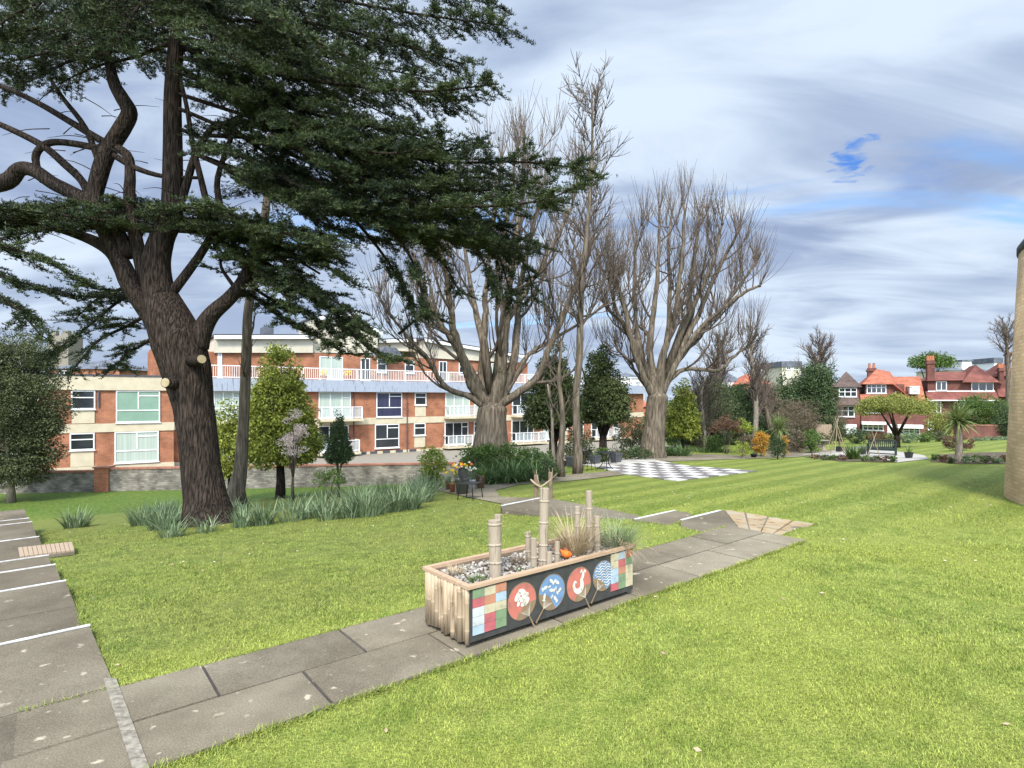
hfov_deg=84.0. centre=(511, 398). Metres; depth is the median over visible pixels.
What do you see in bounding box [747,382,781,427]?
belt tree
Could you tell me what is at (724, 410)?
willow shrub
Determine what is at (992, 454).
flower bed
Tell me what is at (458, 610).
planter
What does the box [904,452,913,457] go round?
square pot
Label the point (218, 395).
window
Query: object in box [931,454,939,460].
bed plant
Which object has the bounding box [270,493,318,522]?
daffodil clump
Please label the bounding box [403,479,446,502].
daffodil clump
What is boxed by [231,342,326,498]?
golden conifer
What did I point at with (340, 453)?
juniper
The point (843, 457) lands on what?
bed plant
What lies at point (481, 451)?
laurel bush
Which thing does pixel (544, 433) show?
window
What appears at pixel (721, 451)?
strap plant
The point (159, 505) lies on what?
daffodil clump
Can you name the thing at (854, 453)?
strap plant
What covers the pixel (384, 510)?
daffodil clump
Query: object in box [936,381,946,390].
window
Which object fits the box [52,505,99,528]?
daffodil clump
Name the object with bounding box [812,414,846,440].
belt tree
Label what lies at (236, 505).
daffodil clump
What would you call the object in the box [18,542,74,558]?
drain cover
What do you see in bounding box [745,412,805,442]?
dark shrub
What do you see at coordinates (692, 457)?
path
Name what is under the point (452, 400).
window
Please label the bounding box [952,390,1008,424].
green tree
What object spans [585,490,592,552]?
bamboo post
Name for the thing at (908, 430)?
window
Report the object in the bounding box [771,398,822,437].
brown thicket
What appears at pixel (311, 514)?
daffodil clump
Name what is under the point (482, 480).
wicker pot
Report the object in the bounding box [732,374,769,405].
house
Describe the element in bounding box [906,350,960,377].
pine tree
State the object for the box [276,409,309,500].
blossom tree
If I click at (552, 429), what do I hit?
grey trunk
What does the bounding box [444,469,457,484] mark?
daffodils
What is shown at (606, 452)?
bistro table
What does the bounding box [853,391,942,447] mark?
umbrella tree
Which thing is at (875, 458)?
bed plant
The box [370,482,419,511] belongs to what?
daffodil clump
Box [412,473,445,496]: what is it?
daffodil clump
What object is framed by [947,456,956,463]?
bed plant
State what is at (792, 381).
belt tree
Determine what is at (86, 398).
window
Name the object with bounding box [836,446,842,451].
square pot
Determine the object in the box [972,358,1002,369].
house
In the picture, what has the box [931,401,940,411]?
window
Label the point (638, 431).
dark shrub
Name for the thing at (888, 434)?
hedge plant
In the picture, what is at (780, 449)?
round shrub
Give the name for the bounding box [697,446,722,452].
strap plant
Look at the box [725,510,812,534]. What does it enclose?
pale landing
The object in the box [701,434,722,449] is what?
hedge bush
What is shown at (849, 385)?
brick house
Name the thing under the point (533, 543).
bamboo post
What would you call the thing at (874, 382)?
brick house
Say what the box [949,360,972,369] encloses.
house
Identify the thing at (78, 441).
window
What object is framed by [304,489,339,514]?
daffodil clump
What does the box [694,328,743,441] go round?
bare tree
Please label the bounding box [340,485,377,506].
daffodil clump
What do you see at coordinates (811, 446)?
lime shrub
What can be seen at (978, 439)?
hedge plant
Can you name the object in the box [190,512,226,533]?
daffodil clump
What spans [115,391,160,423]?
window
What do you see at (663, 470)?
chess paving
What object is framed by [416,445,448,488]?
lime shrub
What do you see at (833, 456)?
bed plant
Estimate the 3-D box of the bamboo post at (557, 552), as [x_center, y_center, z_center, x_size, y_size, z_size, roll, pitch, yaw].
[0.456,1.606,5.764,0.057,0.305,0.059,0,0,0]
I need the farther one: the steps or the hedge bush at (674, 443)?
the hedge bush at (674, 443)
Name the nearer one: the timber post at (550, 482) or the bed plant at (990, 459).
the timber post at (550, 482)
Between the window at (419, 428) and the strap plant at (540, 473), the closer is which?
the strap plant at (540, 473)
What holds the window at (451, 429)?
in the apartment block
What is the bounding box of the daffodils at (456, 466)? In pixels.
[452,461,472,478]
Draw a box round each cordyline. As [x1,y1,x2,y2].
[765,413,790,448]
[933,401,984,461]
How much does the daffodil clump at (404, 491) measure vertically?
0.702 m
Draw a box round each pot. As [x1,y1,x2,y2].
[449,483,454,491]
[454,477,469,493]
[477,475,484,487]
[565,456,572,466]
[589,454,600,463]
[610,453,622,462]
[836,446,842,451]
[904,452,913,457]
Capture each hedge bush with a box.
[555,448,572,466]
[594,447,610,461]
[613,448,633,459]
[629,446,653,458]
[665,435,684,446]
[688,428,710,447]
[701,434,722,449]
[721,431,734,445]
[729,433,746,443]
[738,434,758,449]
[749,427,770,447]
[765,429,776,438]
[785,429,806,451]
[812,433,831,443]
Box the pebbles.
[440,540,611,583]
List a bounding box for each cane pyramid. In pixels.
[824,418,844,454]
[867,430,879,456]
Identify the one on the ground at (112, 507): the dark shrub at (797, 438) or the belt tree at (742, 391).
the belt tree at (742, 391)
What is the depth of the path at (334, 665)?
4.39 m
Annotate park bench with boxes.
[867,439,896,455]
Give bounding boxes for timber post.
[534,471,538,497]
[548,467,552,498]
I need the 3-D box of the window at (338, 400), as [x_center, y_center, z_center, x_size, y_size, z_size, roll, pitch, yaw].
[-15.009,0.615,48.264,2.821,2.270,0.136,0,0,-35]
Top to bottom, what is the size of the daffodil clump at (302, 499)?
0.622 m
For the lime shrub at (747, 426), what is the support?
on the ground at (112, 507)
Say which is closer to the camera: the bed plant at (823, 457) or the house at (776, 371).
the bed plant at (823, 457)
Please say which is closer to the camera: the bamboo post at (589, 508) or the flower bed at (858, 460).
the bamboo post at (589, 508)
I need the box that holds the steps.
[0,509,118,767]
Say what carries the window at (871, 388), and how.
in the brick house at (874, 382)
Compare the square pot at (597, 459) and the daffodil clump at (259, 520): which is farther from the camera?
the square pot at (597, 459)
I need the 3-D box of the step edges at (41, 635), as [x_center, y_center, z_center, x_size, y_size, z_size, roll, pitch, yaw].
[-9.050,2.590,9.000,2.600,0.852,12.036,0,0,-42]
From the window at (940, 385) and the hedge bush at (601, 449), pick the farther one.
the window at (940, 385)
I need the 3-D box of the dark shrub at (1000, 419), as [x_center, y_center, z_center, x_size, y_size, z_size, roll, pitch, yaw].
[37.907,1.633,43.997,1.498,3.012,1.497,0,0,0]
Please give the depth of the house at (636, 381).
95.00 m
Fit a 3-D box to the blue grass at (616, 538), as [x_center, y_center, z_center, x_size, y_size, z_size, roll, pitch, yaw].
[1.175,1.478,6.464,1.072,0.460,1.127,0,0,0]
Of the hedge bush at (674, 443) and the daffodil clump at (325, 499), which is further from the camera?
the hedge bush at (674, 443)
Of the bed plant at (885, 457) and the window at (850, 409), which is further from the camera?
the window at (850, 409)
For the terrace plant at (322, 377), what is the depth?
48.22 m
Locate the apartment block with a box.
[1,310,645,469]
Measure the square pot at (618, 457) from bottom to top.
0.425 m
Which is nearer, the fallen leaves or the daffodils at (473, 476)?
the fallen leaves
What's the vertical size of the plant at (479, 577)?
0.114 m
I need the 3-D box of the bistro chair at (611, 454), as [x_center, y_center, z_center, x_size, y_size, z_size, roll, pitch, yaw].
[4.398,2.493,25.444,0.460,0.933,0.387,0,0,-20]
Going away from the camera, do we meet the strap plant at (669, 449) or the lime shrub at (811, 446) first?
the strap plant at (669, 449)
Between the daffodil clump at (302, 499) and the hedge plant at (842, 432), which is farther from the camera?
the hedge plant at (842, 432)
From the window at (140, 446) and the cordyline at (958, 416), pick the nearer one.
the cordyline at (958, 416)
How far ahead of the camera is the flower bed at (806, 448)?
35.10 m
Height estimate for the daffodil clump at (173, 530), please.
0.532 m
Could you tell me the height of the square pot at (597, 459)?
0.391 m
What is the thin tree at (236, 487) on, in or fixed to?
on the ground at (112, 507)
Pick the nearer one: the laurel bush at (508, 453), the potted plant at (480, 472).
the potted plant at (480, 472)
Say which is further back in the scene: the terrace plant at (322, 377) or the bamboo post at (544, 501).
the terrace plant at (322, 377)
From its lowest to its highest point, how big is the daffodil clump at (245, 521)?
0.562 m
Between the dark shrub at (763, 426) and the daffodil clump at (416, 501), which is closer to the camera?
the daffodil clump at (416, 501)
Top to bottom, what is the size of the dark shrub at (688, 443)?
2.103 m
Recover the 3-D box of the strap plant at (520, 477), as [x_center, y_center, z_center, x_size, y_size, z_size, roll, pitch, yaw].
[0.054,2.418,20.000,2.971,1.316,2.939,0,0,0]
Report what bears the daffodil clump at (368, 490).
on the ground at (112, 507)
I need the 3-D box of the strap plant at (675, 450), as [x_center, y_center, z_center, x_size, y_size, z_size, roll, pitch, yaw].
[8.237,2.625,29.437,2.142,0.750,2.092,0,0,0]
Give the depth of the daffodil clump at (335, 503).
13.94 m
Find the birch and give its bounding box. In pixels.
[681,361,729,447]
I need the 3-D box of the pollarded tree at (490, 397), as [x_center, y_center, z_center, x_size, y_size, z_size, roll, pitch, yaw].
[-0.188,-5.389,25.087,11.837,19.110,8.346,0,0,0]
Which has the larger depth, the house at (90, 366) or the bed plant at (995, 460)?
the house at (90, 366)
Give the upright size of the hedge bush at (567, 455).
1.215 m
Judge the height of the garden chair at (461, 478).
0.867 m
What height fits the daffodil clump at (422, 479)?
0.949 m
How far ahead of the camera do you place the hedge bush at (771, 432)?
41.35 m
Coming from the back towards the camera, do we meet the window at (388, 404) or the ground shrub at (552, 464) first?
the window at (388, 404)
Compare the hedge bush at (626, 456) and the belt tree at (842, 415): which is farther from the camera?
the belt tree at (842, 415)
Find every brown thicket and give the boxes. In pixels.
[759,397,792,433]
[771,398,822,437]
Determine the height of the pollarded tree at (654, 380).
15.518 m
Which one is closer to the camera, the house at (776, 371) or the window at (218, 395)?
the window at (218, 395)
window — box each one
[69,433,94,451]
[71,390,95,409]
[114,431,159,464]
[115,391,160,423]
[214,391,238,420]
[318,425,348,451]
[319,392,350,418]
[375,424,399,448]
[376,392,401,417]
[414,393,426,405]
[414,423,425,435]
[444,422,467,445]
[445,393,470,415]
[511,420,534,441]
[512,393,532,414]
[543,429,548,439]
[591,423,607,436]
[836,406,854,416]
[839,388,856,396]
[863,424,883,430]
[866,384,886,393]
[898,428,919,433]
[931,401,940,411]
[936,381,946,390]
[971,382,993,391]
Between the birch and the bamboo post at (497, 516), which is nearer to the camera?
the bamboo post at (497, 516)
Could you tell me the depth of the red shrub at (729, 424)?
30.79 m
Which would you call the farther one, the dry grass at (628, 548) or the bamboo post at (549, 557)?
the dry grass at (628, 548)
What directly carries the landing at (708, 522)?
on the ground at (112, 507)
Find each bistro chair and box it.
[583,448,595,468]
[604,443,615,462]
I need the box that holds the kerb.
[103,678,148,767]
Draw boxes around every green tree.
[924,411,952,438]
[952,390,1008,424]
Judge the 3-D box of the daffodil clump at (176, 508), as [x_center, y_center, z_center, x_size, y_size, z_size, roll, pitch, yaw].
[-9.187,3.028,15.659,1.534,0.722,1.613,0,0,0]
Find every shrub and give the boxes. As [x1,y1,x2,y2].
[310,467,346,505]
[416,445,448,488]
[537,457,558,479]
[564,428,597,460]
[612,416,643,449]
[640,397,728,443]
[677,423,725,444]
[692,376,740,446]
[707,382,764,444]
[708,414,744,453]
[729,417,757,448]
[734,441,752,457]
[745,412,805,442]
[751,431,769,455]
[767,436,788,458]
[778,435,789,454]
[786,427,803,450]
[797,428,822,452]
[941,435,975,450]
[991,401,1008,435]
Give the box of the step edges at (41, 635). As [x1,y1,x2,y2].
[0,518,89,645]
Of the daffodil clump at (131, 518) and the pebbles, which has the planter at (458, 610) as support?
the pebbles
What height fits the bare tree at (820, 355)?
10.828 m
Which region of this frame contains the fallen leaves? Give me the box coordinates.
[66,482,1009,751]
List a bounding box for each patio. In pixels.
[583,457,658,466]
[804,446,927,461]
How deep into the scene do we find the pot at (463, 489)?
16.97 m
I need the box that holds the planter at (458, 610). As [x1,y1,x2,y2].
[422,535,635,644]
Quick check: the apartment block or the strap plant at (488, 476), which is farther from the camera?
the apartment block
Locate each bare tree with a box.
[542,49,661,473]
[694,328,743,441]
[736,317,777,441]
[746,354,780,444]
[790,325,836,378]
[984,312,1014,404]
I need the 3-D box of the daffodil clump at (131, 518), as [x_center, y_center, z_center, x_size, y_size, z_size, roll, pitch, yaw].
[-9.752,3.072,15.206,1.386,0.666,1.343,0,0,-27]
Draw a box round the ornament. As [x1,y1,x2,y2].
[553,545,571,557]
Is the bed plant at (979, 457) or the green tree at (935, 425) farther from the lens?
the green tree at (935, 425)
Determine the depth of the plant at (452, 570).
5.49 m
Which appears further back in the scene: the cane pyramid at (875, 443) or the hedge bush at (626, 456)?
the hedge bush at (626, 456)
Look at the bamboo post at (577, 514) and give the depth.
6.13 m
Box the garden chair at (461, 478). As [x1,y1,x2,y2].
[457,467,482,499]
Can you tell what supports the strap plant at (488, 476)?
on the ground at (112, 507)
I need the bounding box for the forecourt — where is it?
[176,439,688,465]
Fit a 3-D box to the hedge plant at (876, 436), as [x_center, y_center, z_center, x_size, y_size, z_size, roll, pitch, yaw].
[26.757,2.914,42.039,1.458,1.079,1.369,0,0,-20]
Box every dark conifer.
[518,341,585,457]
[580,341,637,461]
[770,367,795,423]
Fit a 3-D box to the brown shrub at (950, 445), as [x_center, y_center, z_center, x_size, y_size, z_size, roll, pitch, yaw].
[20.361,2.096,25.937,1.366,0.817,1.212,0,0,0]
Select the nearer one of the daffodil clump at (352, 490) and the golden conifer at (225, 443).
the daffodil clump at (352, 490)
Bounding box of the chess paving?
[597,461,755,480]
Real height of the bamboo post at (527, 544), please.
0.376 m
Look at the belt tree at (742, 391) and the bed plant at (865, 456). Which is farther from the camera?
the belt tree at (742, 391)
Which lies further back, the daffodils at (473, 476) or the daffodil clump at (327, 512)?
the daffodils at (473, 476)
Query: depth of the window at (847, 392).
64.31 m
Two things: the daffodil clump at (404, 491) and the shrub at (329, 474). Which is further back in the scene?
the shrub at (329, 474)
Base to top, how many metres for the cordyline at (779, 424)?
2.495 m
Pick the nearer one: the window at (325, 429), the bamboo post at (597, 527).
the bamboo post at (597, 527)
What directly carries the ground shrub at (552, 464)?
on the ground at (112, 507)
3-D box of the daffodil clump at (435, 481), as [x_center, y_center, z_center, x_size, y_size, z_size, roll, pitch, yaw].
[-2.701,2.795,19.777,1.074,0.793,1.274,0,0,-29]
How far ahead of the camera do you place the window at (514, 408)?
59.21 m
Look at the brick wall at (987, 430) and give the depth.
44.00 m
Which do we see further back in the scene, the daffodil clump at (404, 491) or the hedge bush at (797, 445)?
the hedge bush at (797, 445)
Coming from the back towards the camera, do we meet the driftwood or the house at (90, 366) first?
the house at (90, 366)
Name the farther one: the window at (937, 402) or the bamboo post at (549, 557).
the window at (937, 402)
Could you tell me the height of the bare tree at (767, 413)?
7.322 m
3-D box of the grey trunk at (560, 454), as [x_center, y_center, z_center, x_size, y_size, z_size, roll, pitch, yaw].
[1.769,0.281,20.928,1.164,5.492,2.000,0,0,-27]
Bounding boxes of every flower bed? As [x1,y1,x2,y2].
[750,443,821,452]
[809,456,889,461]
[930,452,1005,463]
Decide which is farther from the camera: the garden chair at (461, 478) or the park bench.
the park bench
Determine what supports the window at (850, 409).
in the brick house at (849, 385)
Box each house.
[48,360,147,374]
[616,372,642,385]
[706,373,737,420]
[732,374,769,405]
[763,361,801,409]
[831,372,861,432]
[859,355,935,433]
[914,366,963,378]
[921,365,998,432]
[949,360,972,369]
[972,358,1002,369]
[986,352,1010,414]
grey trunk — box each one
[542,331,583,476]
[544,377,558,473]
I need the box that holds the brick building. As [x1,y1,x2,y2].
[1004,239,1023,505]
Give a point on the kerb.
(135, 752)
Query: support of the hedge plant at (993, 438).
on the ground at (112, 507)
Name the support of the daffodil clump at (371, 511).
on the ground at (112, 507)
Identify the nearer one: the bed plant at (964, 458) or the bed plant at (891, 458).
the bed plant at (964, 458)
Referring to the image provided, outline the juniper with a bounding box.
[322,409,355,496]
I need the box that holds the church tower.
[50,330,82,366]
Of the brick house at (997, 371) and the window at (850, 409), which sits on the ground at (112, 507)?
the brick house at (997, 371)
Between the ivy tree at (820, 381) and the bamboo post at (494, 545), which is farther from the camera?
the ivy tree at (820, 381)
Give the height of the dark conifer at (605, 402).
6.759 m
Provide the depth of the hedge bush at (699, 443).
35.60 m
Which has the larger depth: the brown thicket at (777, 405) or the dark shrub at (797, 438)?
the brown thicket at (777, 405)
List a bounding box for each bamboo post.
[488,519,501,577]
[494,514,501,560]
[525,531,530,560]
[530,538,536,566]
[538,488,549,565]
[546,551,551,564]
[554,541,559,562]
[574,506,579,549]
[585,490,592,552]
[593,515,600,552]
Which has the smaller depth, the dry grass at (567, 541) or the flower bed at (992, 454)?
the dry grass at (567, 541)
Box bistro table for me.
[596,451,615,470]
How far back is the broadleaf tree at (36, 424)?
26.73 m
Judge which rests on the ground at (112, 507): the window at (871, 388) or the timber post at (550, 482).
the timber post at (550, 482)
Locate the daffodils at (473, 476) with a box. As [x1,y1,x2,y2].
[467,466,479,480]
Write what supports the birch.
on the ground at (112, 507)
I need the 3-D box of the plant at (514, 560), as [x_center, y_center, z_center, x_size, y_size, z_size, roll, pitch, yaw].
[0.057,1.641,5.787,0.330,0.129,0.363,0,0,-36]
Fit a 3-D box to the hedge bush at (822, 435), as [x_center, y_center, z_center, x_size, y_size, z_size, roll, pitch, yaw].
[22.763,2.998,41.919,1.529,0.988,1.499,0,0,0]
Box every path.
[1,526,805,767]
[437,471,624,503]
[637,446,877,461]
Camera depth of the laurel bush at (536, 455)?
21.26 m
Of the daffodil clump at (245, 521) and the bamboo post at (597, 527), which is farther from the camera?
the daffodil clump at (245, 521)
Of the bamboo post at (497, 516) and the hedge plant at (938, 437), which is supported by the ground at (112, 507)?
the hedge plant at (938, 437)
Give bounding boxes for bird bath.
[819,440,829,450]
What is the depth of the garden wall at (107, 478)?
30.66 m
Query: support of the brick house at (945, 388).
on the ground at (112, 507)
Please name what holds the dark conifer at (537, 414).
on the ground at (112, 507)
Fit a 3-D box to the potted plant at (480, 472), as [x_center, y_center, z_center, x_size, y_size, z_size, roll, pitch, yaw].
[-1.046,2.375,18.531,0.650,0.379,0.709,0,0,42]
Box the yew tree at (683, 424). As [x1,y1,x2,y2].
[665,377,705,449]
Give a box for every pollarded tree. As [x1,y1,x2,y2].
[359,79,641,477]
[572,160,791,457]
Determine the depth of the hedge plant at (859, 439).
41.94 m
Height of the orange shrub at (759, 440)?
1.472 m
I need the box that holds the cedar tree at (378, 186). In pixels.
[0,0,618,527]
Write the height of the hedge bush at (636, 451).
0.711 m
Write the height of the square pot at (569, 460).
0.445 m
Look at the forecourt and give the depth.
48.87 m
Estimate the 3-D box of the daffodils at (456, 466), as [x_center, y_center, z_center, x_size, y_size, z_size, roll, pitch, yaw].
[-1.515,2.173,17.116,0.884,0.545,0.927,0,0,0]
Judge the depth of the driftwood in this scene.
14.34 m
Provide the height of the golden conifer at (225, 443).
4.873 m
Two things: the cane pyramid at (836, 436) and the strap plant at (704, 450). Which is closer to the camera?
the cane pyramid at (836, 436)
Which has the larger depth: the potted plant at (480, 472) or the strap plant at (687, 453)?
the strap plant at (687, 453)
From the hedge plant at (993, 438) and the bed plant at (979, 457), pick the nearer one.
the bed plant at (979, 457)
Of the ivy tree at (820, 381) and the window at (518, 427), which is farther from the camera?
the window at (518, 427)
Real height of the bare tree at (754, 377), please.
9.327 m
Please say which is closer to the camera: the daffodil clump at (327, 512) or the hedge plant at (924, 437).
the daffodil clump at (327, 512)
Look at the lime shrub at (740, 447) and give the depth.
27.97 m
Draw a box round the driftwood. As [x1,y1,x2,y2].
[530,468,554,487]
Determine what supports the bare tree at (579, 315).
on the ground at (112, 507)
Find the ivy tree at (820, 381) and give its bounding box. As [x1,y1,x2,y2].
[790,359,844,434]
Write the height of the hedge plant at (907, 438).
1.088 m
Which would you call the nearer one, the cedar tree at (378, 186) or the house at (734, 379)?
the cedar tree at (378, 186)
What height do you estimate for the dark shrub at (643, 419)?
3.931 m
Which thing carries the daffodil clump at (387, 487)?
on the ground at (112, 507)
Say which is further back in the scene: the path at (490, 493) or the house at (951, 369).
the house at (951, 369)
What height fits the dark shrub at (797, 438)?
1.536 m
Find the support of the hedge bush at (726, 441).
on the ground at (112, 507)
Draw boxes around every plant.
[320,370,327,379]
[343,371,350,378]
[442,562,467,576]
[464,572,488,582]
[468,458,518,485]
[473,468,487,476]
[482,456,546,483]
[504,551,529,566]
[507,456,565,481]
[665,444,677,455]
[666,443,693,455]
[666,444,685,455]
[694,446,714,452]
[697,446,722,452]
[713,445,731,452]
[809,454,819,458]
[820,454,827,459]
[828,454,838,459]
[829,425,849,443]
[836,454,847,459]
[841,441,863,458]
[847,426,870,443]
[859,454,869,460]
[863,431,884,442]
[870,456,880,460]
[879,455,892,461]
[880,432,902,443]
[888,456,897,461]
[900,430,919,442]
[916,431,934,442]
[930,430,952,441]
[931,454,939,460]
[938,454,947,461]
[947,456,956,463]
[961,454,975,462]
[968,454,985,462]
[970,436,989,440]
[980,455,994,463]
[983,436,1002,440]
[991,455,1003,463]
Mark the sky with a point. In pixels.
(882, 140)
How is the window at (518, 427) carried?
in the apartment block
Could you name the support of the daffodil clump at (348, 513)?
on the ground at (112, 507)
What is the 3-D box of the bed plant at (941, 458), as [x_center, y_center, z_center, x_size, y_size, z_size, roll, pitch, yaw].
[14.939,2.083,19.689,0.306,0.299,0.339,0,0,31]
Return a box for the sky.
[0,0,1023,400]
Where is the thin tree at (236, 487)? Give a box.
[227,132,274,506]
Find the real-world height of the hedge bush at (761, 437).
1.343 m
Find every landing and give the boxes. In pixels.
[501,498,768,532]
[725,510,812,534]
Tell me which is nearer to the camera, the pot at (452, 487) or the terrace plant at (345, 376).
the pot at (452, 487)
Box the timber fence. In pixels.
[815,424,831,443]
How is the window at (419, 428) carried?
in the apartment block
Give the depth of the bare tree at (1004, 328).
59.87 m
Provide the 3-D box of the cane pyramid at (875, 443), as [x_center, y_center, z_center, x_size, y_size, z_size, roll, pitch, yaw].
[14.214,1.815,22.348,0.607,1.172,0.113,0,0,0]
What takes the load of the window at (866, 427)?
in the brick house at (874, 382)
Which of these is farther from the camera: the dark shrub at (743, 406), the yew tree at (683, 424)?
the dark shrub at (743, 406)
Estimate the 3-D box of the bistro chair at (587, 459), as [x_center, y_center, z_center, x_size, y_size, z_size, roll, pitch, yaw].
[3.119,2.463,22.956,0.460,0.933,0.387,0,0,-20]
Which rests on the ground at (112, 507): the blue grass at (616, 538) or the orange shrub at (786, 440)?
the orange shrub at (786, 440)
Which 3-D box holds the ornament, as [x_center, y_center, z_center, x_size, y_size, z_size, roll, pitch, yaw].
[0.542,1.595,5.922,0.222,0.165,0.100,0,0,-39]
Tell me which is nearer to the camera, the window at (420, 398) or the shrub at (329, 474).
the shrub at (329, 474)
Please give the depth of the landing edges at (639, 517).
11.24 m
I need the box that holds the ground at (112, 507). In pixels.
[0,401,1023,767]
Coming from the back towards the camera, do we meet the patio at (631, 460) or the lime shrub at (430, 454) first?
the patio at (631, 460)
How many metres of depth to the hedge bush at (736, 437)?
40.85 m
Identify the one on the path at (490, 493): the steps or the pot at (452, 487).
the pot at (452, 487)
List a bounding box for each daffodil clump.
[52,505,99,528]
[119,500,167,526]
[132,499,183,530]
[134,494,181,517]
[142,514,193,538]
[153,498,181,521]
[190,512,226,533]
[223,502,265,527]
[230,494,259,513]
[238,498,290,525]
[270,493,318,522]
[280,491,323,513]
[288,500,322,519]
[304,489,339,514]
[304,497,346,520]
[322,490,352,513]
[325,482,404,517]
[331,491,376,518]
[340,484,372,501]
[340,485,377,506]
[350,476,388,501]
[361,491,399,514]
[363,471,404,497]
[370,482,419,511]
[384,484,427,504]
[390,479,431,509]
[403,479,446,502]
[405,466,439,491]
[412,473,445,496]
[423,473,445,487]
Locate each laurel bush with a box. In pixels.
[453,442,496,481]
[481,440,531,471]
[523,447,553,473]
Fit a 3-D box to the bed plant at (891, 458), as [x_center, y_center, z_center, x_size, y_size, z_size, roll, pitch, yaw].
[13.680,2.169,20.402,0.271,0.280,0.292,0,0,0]
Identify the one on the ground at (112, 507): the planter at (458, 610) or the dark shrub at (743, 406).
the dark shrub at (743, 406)
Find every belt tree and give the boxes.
[730,381,751,415]
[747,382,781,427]
[783,370,813,406]
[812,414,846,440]
[831,401,849,427]
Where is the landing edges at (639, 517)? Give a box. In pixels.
[501,497,720,519]
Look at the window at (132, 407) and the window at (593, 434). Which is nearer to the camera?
the window at (132, 407)
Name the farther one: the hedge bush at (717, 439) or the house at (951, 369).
the house at (951, 369)
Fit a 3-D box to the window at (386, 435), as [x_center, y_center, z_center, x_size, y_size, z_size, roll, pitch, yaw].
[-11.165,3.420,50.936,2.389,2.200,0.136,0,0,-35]
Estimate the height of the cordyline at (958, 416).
2.328 m
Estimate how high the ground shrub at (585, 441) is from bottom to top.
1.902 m
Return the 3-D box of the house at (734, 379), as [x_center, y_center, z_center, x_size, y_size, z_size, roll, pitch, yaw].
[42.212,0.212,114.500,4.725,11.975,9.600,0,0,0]
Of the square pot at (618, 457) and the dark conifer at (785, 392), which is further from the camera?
the dark conifer at (785, 392)
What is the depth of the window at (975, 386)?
61.79 m
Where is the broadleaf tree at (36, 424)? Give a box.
[0,327,81,502]
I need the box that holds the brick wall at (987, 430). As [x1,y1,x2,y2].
[953,425,1006,438]
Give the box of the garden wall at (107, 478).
[0,460,566,493]
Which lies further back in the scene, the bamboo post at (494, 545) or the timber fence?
the timber fence
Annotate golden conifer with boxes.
[216,399,238,483]
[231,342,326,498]
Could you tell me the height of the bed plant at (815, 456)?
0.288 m
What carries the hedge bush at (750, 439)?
on the ground at (112, 507)
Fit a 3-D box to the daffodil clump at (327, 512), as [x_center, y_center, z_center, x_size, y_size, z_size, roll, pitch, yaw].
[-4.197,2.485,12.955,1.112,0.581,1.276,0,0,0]
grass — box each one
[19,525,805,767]
[528,504,628,556]
[581,510,653,552]
[600,527,659,564]

